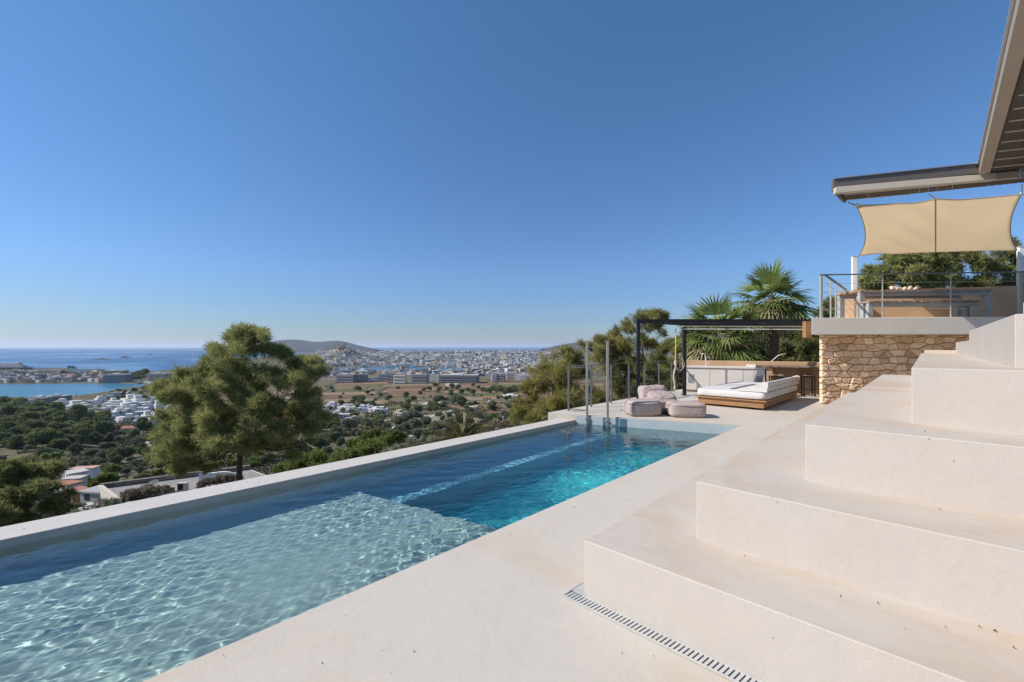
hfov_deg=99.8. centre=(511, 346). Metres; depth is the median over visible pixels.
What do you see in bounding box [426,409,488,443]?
young date palm
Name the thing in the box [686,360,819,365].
wall
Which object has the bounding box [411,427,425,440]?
carob tree
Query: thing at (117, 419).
village house
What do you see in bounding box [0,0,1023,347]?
sky
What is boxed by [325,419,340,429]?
carob tree
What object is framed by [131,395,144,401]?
village house
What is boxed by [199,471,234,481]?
white chimney wall
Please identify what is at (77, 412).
pine tree
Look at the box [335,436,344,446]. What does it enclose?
carob tree
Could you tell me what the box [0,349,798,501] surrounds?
terrain
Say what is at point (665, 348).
pine tree
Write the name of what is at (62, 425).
pine tree
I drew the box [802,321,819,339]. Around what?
timber bracket
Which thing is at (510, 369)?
harbour block
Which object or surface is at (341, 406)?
valley villa
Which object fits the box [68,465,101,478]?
pink roofed house
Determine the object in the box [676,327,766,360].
pine tree
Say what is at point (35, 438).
pine tree
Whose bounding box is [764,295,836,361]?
pine tree
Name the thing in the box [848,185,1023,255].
shade sail
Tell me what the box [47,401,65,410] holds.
pine tree
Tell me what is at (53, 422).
pine tree
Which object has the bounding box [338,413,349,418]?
valley villa
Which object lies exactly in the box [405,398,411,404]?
field tree
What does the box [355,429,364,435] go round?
carob tree
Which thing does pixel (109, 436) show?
olive tree
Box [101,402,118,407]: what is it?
village house
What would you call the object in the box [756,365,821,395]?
bar counter
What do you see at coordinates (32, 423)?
pine tree
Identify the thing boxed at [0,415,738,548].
swimming pool
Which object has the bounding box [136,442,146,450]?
olive tree
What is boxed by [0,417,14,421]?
pine tree
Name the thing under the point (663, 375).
pine tree
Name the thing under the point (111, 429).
pine tree
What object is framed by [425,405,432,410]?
field tree
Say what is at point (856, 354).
villa
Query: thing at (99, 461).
olive tree
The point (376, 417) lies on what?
carob tree
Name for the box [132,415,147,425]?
village house
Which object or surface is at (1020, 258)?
sail post
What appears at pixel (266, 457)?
bush
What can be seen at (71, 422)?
pine tree
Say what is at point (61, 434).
pine tree
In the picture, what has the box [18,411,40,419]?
pine tree
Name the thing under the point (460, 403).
field tree
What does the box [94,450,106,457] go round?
olive tree
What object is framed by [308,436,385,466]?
shrub
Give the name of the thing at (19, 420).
pine tree
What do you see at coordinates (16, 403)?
pine tree
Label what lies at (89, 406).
house
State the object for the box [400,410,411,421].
carob tree
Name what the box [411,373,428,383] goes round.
apartment block
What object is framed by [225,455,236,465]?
bush
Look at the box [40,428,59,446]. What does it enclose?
pine tree
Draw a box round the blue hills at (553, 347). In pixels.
[541,341,671,350]
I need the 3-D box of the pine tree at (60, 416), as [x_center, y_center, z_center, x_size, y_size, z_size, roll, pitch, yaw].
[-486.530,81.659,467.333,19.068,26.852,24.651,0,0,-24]
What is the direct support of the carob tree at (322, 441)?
on the terrain
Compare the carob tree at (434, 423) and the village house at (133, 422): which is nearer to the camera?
the carob tree at (434, 423)
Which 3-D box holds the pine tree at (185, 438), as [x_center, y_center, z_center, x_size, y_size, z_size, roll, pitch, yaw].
[-11.853,5.468,18.668,7.251,13.376,6.542,0,0,44]
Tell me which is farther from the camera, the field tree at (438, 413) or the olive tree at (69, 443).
the field tree at (438, 413)
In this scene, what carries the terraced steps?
on the pool deck
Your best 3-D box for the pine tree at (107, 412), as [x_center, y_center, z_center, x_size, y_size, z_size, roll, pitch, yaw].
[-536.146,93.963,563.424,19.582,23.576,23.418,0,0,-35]
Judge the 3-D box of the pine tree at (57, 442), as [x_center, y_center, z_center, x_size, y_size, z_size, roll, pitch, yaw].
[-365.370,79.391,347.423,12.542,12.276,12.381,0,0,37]
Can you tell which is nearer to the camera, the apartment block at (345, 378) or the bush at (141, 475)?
the bush at (141, 475)
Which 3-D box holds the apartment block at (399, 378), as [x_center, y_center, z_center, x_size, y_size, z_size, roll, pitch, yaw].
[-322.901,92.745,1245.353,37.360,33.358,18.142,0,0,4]
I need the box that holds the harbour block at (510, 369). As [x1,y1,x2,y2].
[503,367,516,371]
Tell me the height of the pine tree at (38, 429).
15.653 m
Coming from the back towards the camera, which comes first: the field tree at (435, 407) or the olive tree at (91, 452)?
the field tree at (435, 407)
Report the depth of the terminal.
1672.84 m
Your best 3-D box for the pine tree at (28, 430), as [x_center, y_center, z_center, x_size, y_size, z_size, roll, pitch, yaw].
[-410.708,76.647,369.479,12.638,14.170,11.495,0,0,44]
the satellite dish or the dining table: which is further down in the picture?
the satellite dish
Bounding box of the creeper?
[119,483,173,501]
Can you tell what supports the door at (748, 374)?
in the kitchen counter at (698, 376)
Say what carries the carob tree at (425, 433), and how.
on the terrain
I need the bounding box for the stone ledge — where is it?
[81,502,99,506]
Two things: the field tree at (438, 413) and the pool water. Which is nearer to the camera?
the pool water
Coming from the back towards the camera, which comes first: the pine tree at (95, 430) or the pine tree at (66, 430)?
the pine tree at (95, 430)
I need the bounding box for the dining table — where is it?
[836,289,992,317]
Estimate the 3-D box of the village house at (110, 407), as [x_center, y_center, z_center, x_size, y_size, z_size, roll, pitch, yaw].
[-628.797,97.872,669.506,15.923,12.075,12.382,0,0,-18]
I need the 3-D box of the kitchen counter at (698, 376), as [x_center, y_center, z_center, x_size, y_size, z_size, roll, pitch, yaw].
[6.947,1.073,14.120,2.339,0.855,0.670,0,0,26]
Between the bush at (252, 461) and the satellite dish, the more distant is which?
the bush at (252, 461)
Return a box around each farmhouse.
[393,409,402,415]
[421,402,440,406]
[482,396,490,400]
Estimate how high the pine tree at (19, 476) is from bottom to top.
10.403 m
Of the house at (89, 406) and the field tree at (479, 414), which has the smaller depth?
the field tree at (479, 414)
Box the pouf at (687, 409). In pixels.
[665,400,706,417]
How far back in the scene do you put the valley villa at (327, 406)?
666.22 m
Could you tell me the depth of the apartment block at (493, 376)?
1314.20 m
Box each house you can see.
[30,376,39,379]
[53,398,69,405]
[54,480,83,492]
[58,377,67,381]
[60,475,88,486]
[60,486,88,502]
[63,468,89,477]
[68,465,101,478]
[70,400,77,404]
[83,404,97,410]
[86,400,97,404]
[94,396,103,403]
[98,465,264,505]
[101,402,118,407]
[102,405,115,411]
[107,400,122,402]
[109,391,121,395]
[111,416,124,423]
[117,402,130,407]
[119,410,126,414]
[120,394,135,401]
[122,404,138,412]
[123,413,138,422]
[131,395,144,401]
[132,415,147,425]
[133,407,149,415]
[141,401,151,409]
[141,410,152,415]
[152,400,162,410]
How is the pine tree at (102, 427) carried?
on the terrain
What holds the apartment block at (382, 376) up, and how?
on the terrain
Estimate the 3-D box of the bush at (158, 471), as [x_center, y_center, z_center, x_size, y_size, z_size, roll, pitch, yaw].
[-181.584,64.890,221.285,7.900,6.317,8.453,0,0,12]
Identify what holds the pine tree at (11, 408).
on the terrain
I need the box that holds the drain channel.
[562,582,763,681]
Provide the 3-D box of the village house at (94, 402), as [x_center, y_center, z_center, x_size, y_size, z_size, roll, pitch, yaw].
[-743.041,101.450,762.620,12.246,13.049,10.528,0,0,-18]
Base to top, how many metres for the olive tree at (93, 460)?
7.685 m
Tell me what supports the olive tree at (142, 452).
on the terrain
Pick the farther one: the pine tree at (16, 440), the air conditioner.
the pine tree at (16, 440)
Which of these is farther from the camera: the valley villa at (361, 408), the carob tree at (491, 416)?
the valley villa at (361, 408)
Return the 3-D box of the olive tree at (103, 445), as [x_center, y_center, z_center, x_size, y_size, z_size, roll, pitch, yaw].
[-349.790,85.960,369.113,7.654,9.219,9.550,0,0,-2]
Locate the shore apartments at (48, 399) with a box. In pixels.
[29,395,53,403]
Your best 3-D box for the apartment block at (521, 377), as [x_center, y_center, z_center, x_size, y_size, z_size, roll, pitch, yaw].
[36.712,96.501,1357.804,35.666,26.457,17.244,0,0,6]
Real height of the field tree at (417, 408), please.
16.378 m
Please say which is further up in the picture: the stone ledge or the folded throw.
the folded throw
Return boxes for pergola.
[636,319,811,398]
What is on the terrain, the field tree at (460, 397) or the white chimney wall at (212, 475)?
the field tree at (460, 397)
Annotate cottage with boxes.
[120,426,134,430]
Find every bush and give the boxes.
[99,461,112,470]
[102,463,122,472]
[106,471,121,482]
[120,467,131,473]
[130,458,146,467]
[133,473,147,478]
[134,465,146,472]
[142,452,153,463]
[149,468,164,475]
[152,459,168,467]
[195,472,244,487]
[206,451,223,459]
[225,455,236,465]
[244,455,262,467]
[262,452,274,462]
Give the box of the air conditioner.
[177,482,188,490]
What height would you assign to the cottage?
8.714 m
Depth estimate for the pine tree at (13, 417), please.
528.97 m
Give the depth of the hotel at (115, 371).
1552.41 m
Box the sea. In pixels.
[0,347,547,396]
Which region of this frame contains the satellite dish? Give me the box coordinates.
[149,479,157,484]
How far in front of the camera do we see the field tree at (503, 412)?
535.22 m
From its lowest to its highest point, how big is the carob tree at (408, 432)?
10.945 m
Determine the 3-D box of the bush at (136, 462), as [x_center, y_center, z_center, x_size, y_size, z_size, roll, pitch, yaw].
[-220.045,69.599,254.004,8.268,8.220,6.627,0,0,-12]
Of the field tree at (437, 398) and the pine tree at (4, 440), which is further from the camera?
the field tree at (437, 398)
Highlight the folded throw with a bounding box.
[889,285,921,289]
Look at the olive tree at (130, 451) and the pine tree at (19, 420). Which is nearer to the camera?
the olive tree at (130, 451)
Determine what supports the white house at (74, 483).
on the terrain
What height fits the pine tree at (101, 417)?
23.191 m
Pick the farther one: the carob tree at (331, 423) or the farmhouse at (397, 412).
the farmhouse at (397, 412)
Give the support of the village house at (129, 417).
on the terrain
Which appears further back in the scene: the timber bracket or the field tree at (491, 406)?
the field tree at (491, 406)
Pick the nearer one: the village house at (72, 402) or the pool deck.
the pool deck
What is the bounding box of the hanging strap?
[673,329,684,393]
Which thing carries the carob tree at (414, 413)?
on the terrain
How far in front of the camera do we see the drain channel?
2.20 m
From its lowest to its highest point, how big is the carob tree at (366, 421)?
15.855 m
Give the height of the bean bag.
0.590 m
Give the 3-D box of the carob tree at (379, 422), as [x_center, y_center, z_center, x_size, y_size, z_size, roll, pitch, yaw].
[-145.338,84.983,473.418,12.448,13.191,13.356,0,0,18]
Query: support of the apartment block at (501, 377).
on the terrain
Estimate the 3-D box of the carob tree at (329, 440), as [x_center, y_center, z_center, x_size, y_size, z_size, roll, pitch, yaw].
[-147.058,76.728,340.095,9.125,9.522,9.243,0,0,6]
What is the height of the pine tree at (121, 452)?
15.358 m
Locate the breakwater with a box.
[33,368,63,368]
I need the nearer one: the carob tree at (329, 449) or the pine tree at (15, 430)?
the carob tree at (329, 449)
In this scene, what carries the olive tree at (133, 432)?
on the terrain
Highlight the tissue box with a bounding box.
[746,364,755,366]
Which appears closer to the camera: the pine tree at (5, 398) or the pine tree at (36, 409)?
the pine tree at (36, 409)
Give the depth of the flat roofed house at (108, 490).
48.42 m
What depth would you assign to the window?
66.18 m
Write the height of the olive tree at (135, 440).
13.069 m
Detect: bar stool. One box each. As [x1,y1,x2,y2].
[768,374,782,380]
[800,374,815,396]
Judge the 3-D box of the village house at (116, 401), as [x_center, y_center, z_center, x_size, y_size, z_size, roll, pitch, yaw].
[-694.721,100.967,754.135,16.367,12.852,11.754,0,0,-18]
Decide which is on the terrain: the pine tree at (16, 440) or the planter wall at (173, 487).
the pine tree at (16, 440)
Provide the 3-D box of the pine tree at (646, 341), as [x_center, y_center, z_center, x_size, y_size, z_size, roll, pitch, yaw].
[6.481,5.110,22.051,3.484,14.603,2.597,0,0,12]
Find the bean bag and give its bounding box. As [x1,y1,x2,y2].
[638,385,677,413]
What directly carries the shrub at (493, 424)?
on the terrain
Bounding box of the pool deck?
[143,389,826,681]
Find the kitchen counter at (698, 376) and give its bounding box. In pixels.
[686,365,765,391]
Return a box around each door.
[686,368,709,389]
[710,368,724,385]
[727,369,742,382]
[743,369,753,381]
[754,369,764,381]
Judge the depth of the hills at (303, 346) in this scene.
9007.03 m
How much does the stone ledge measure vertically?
2.300 m
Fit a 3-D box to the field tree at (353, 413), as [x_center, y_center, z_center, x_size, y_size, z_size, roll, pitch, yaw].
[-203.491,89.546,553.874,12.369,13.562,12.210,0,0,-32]
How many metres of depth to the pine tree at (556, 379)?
16.61 m
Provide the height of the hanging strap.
1.974 m
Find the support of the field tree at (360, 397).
on the terrain
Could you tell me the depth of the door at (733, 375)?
13.72 m
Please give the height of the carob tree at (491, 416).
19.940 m
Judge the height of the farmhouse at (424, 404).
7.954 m
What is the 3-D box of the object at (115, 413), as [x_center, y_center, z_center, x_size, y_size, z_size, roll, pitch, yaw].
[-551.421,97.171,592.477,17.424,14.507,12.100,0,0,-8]
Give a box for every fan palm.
[668,290,776,367]
[725,255,824,360]
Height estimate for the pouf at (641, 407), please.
0.341 m
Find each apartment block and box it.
[336,373,355,382]
[356,373,367,381]
[378,372,386,380]
[387,372,393,382]
[393,373,406,383]
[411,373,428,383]
[430,373,437,381]
[439,374,478,382]
[491,372,496,381]
[497,373,505,381]
[506,372,517,379]
[518,373,528,380]
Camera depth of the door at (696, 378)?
14.19 m
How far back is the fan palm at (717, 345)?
17.87 m
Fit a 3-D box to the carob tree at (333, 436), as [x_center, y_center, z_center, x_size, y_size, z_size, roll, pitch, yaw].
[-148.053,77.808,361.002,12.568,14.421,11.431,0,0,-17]
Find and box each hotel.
[102,370,128,373]
[103,373,132,382]
[147,372,171,381]
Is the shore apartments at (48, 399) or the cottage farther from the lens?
the shore apartments at (48, 399)
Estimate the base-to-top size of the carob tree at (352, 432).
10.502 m
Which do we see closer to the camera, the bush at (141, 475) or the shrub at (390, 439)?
the shrub at (390, 439)
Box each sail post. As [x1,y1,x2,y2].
[851,256,858,289]
[1016,246,1023,285]
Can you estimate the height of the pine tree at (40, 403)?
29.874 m
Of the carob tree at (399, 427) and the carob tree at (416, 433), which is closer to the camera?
the carob tree at (416, 433)
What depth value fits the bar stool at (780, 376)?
12.97 m
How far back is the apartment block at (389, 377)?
1252.57 m
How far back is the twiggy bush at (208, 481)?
45.74 m
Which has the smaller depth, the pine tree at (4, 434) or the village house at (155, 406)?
the pine tree at (4, 434)
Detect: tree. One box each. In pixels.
[0,395,15,402]
[0,402,26,415]
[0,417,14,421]
[0,420,16,431]
[0,431,11,440]
[0,437,10,447]
[0,453,81,526]
[1,415,18,420]
[3,434,25,448]
[6,401,28,405]
[7,426,23,433]
[11,397,27,401]
[15,417,26,423]
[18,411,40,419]
[20,419,46,428]
[20,425,30,433]
[22,429,49,447]
[23,405,49,411]
[23,444,34,449]
[24,428,31,434]
[27,401,48,406]
[31,427,48,431]
[32,446,53,456]
[38,410,54,421]
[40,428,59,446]
[40,452,48,459]
[41,409,58,412]
[44,421,59,427]
[46,423,59,429]
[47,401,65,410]
[47,451,57,460]
[48,437,68,448]
[50,411,74,422]
[51,448,63,454]
[56,428,71,433]
[57,422,70,428]
[57,431,69,437]
[58,439,72,448]
[64,420,78,424]
[66,403,88,421]
[67,433,75,442]
[67,442,83,452]
[68,422,91,433]
[71,427,90,444]
[78,460,87,464]
[83,448,98,456]
[89,428,100,433]
[89,431,103,441]
[89,457,101,464]
[91,420,114,434]
[92,409,112,416]
[92,413,108,421]
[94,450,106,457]
[96,458,107,464]
[97,442,108,448]
[102,433,114,441]
[106,442,116,448]
[106,447,127,463]
[107,425,115,432]
[108,451,123,462]
[113,436,124,440]
[124,445,135,456]
[125,455,135,461]
[126,428,140,436]
[129,435,144,444]
[133,416,154,432]
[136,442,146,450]
[139,319,335,481]
[140,446,152,454]
[307,434,327,448]
[321,446,332,453]
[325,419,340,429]
[325,438,331,445]
[328,431,340,442]
[329,424,342,433]
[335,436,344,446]
[341,417,358,428]
[349,411,357,416]
[350,429,357,435]
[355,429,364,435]
[356,395,365,401]
[357,399,366,405]
[360,417,372,425]
[372,415,381,421]
[373,418,384,426]
[382,422,390,426]
[384,394,392,399]
[390,416,402,424]
[394,425,403,430]
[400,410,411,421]
[401,421,409,428]
[403,403,410,410]
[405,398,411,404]
[406,430,413,435]
[409,410,420,419]
[409,417,422,427]
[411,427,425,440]
[413,404,422,411]
[419,416,431,423]
[420,430,429,440]
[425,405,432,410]
[428,420,443,429]
[432,395,443,401]
[432,405,438,411]
[435,411,441,417]
[451,407,459,413]
[456,400,464,406]
[457,394,467,402]
[472,410,481,418]
[485,413,502,422]
[488,403,494,409]
[500,410,508,416]
[504,343,601,426]
[575,333,645,399]
[581,366,677,404]
[606,306,671,381]
[634,337,690,389]
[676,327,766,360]
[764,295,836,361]
[857,252,963,289]
[952,236,1022,287]
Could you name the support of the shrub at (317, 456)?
on the terrain
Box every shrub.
[43,501,85,517]
[63,496,121,513]
[81,472,115,487]
[268,447,329,474]
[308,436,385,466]
[345,426,407,447]
[380,433,437,452]
[425,418,509,441]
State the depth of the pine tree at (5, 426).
379.90 m
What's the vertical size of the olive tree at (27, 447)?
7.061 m
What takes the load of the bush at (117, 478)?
on the terrain
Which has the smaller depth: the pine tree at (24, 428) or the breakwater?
the pine tree at (24, 428)
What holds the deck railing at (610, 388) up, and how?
on the pool deck
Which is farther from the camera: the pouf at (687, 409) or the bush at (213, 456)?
the bush at (213, 456)
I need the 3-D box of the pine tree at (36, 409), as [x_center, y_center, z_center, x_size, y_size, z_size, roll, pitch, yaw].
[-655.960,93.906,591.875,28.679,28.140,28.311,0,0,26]
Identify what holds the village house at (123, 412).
on the terrain
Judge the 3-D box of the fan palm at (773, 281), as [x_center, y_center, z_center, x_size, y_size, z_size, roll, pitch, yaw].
[11.777,-0.902,19.661,4.217,6.502,3.913,0,0,44]
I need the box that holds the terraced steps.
[585,303,1023,681]
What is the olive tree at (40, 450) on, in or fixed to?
on the terrain
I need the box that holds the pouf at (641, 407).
[623,398,661,416]
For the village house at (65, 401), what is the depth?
744.38 m
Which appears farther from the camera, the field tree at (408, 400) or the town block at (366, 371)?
the town block at (366, 371)
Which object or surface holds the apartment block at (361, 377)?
on the terrain
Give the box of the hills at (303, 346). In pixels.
[271,339,380,351]
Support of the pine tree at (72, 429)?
on the terrain
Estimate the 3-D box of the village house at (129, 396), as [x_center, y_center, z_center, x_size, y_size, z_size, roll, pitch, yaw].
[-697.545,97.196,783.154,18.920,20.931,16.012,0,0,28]
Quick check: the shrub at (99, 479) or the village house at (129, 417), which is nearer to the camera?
the shrub at (99, 479)
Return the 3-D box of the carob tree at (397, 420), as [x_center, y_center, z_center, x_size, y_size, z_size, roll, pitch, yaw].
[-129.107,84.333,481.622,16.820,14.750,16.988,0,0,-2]
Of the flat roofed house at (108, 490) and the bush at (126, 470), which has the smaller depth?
the flat roofed house at (108, 490)
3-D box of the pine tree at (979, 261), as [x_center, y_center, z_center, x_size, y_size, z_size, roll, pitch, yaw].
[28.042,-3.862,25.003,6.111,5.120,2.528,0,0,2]
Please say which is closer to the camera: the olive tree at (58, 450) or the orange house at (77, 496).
the orange house at (77, 496)
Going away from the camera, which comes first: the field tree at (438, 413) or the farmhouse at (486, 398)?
the field tree at (438, 413)
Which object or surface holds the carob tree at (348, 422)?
on the terrain
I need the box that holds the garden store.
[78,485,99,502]
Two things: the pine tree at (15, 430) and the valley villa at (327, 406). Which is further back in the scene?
the valley villa at (327, 406)
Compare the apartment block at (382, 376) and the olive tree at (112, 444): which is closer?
the olive tree at (112, 444)
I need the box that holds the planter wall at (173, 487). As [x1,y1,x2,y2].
[135,486,174,498]
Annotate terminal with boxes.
[2,370,38,373]
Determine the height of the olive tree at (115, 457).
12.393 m
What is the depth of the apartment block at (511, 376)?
1366.73 m
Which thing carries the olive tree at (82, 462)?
on the terrain
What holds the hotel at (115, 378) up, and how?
on the terrain
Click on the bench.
(866, 309)
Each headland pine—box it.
[133,375,140,379]
[143,368,149,374]
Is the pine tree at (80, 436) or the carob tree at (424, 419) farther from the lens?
the carob tree at (424, 419)
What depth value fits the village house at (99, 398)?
786.44 m
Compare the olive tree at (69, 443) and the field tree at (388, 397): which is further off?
the field tree at (388, 397)
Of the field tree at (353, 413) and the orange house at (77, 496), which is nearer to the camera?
the orange house at (77, 496)
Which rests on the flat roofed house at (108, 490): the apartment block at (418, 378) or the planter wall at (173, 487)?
the planter wall at (173, 487)
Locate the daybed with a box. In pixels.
[695,375,799,408]
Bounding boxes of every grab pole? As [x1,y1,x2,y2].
[585,341,589,424]
[605,341,609,426]
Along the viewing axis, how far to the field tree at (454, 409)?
587.24 m
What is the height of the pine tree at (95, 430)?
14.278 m
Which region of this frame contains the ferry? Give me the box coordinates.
[65,366,102,371]
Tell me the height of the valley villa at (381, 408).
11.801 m
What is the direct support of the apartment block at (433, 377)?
on the terrain
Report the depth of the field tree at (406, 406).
631.64 m
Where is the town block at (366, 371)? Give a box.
[362,369,369,374]
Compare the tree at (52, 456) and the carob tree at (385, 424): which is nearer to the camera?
the tree at (52, 456)
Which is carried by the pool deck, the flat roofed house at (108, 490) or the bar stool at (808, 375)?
the bar stool at (808, 375)
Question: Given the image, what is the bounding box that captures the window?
[84,493,88,499]
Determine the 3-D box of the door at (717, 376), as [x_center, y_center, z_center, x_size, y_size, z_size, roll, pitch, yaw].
[6.651,1.070,13.942,0.439,0.710,0.024,0,0,26]
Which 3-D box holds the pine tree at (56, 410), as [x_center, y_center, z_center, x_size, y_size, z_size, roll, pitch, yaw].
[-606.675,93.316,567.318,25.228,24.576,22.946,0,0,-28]
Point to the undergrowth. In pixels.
(265, 466)
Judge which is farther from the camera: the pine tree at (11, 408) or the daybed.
the pine tree at (11, 408)
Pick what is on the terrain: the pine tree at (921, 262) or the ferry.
the pine tree at (921, 262)
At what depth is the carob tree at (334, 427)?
408.29 m
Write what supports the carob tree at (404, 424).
on the terrain
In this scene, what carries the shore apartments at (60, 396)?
on the terrain
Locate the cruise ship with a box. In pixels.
[0,362,32,369]
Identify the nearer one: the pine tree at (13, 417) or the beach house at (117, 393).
the pine tree at (13, 417)
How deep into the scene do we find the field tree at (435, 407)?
643.11 m
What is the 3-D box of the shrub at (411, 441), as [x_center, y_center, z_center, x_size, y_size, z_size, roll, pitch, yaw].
[-2.760,4.977,11.597,1.619,5.252,0.669,0,0,-20]
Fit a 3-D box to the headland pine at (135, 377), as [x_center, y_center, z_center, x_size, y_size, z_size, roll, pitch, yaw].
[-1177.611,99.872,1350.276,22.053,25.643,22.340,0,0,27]
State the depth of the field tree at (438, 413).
544.09 m
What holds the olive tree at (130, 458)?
on the terrain
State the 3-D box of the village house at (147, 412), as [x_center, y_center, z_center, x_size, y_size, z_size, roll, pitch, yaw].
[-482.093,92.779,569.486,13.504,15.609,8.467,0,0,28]
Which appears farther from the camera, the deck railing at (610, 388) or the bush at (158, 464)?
the bush at (158, 464)
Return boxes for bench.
[858,300,980,317]
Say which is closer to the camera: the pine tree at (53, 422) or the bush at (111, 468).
the bush at (111, 468)
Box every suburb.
[315,350,559,368]
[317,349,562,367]
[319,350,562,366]
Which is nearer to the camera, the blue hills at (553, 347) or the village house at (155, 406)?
the village house at (155, 406)
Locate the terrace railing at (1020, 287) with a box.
[819,270,1023,317]
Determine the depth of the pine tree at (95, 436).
393.17 m
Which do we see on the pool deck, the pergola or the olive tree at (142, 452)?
the pergola
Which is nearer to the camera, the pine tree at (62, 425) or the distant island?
the pine tree at (62, 425)
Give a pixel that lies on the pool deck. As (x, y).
(490, 607)
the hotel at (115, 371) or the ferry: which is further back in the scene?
the ferry
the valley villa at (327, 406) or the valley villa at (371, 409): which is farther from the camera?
the valley villa at (327, 406)
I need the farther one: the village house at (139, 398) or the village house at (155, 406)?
the village house at (139, 398)
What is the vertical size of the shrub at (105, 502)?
6.662 m
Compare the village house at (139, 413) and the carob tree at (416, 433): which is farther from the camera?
the village house at (139, 413)
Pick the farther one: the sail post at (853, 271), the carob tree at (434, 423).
the carob tree at (434, 423)
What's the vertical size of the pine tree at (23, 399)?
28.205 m
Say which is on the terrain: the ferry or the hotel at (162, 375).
the hotel at (162, 375)
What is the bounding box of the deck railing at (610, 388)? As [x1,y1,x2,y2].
[567,360,679,410]
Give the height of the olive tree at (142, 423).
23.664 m
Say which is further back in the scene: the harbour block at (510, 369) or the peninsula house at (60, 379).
the harbour block at (510, 369)
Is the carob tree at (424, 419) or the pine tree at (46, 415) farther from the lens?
the pine tree at (46, 415)
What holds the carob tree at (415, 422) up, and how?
on the terrain
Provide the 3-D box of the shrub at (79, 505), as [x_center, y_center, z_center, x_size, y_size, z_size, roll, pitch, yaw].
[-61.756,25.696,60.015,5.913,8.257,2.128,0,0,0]
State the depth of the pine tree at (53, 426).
393.84 m
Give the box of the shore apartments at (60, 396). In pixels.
[49,394,71,400]
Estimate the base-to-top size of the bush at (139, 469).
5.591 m
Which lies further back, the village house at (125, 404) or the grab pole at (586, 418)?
the village house at (125, 404)
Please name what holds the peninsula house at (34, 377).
on the terrain
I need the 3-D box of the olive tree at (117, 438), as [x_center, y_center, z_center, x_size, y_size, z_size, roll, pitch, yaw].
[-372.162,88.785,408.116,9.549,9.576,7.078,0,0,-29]
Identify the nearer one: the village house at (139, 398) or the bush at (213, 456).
the bush at (213, 456)
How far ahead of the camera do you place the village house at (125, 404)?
658.97 m
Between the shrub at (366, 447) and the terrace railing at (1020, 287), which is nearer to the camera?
the terrace railing at (1020, 287)
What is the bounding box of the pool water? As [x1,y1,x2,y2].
[0,423,719,681]
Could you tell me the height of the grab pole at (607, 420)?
2.618 m
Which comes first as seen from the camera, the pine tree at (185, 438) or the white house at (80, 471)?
the pine tree at (185, 438)
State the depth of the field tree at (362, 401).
695.74 m
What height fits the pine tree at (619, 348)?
12.181 m
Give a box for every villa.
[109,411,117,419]
[325,404,333,409]
[337,405,349,410]
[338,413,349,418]
[357,405,368,412]
[368,406,378,411]
[374,406,387,412]
[812,0,1023,403]
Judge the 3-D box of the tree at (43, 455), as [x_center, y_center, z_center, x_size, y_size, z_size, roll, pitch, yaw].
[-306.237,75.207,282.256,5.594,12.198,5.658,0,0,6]
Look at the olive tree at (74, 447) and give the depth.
328.06 m
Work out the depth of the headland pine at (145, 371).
1599.37 m
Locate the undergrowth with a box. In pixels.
[17,400,535,517]
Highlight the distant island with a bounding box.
[143,349,226,349]
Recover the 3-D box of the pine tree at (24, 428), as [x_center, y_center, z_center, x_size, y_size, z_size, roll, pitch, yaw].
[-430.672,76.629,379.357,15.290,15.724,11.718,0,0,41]
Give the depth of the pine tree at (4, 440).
339.49 m
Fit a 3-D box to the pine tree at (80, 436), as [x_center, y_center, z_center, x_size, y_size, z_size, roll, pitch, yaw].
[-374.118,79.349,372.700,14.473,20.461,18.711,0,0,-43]
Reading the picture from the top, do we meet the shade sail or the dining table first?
the shade sail
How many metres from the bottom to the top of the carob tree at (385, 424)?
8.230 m
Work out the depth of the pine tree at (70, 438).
366.63 m
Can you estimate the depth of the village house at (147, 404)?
682.23 m
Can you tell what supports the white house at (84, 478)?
on the terrain
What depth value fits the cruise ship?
2009.86 m
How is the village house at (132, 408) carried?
on the terrain
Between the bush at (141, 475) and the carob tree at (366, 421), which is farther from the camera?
the carob tree at (366, 421)
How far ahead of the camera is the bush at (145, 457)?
259.30 m
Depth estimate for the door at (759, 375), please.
13.42 m

